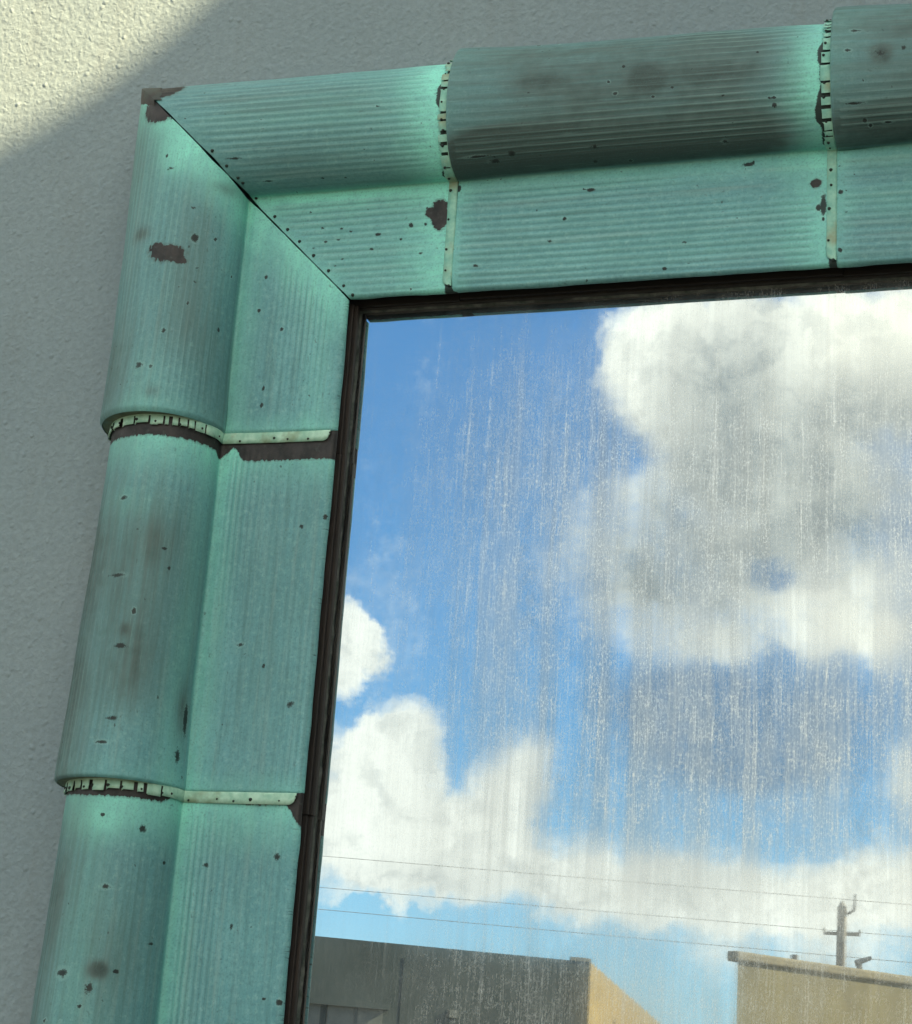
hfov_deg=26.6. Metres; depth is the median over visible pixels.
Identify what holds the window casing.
attached to the stucco building
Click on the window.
(612, 709)
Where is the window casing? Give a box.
[30,3,911,1023]
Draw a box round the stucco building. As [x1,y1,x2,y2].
[0,0,911,1023]
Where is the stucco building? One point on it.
(76, 76)
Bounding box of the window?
[284,263,911,1023]

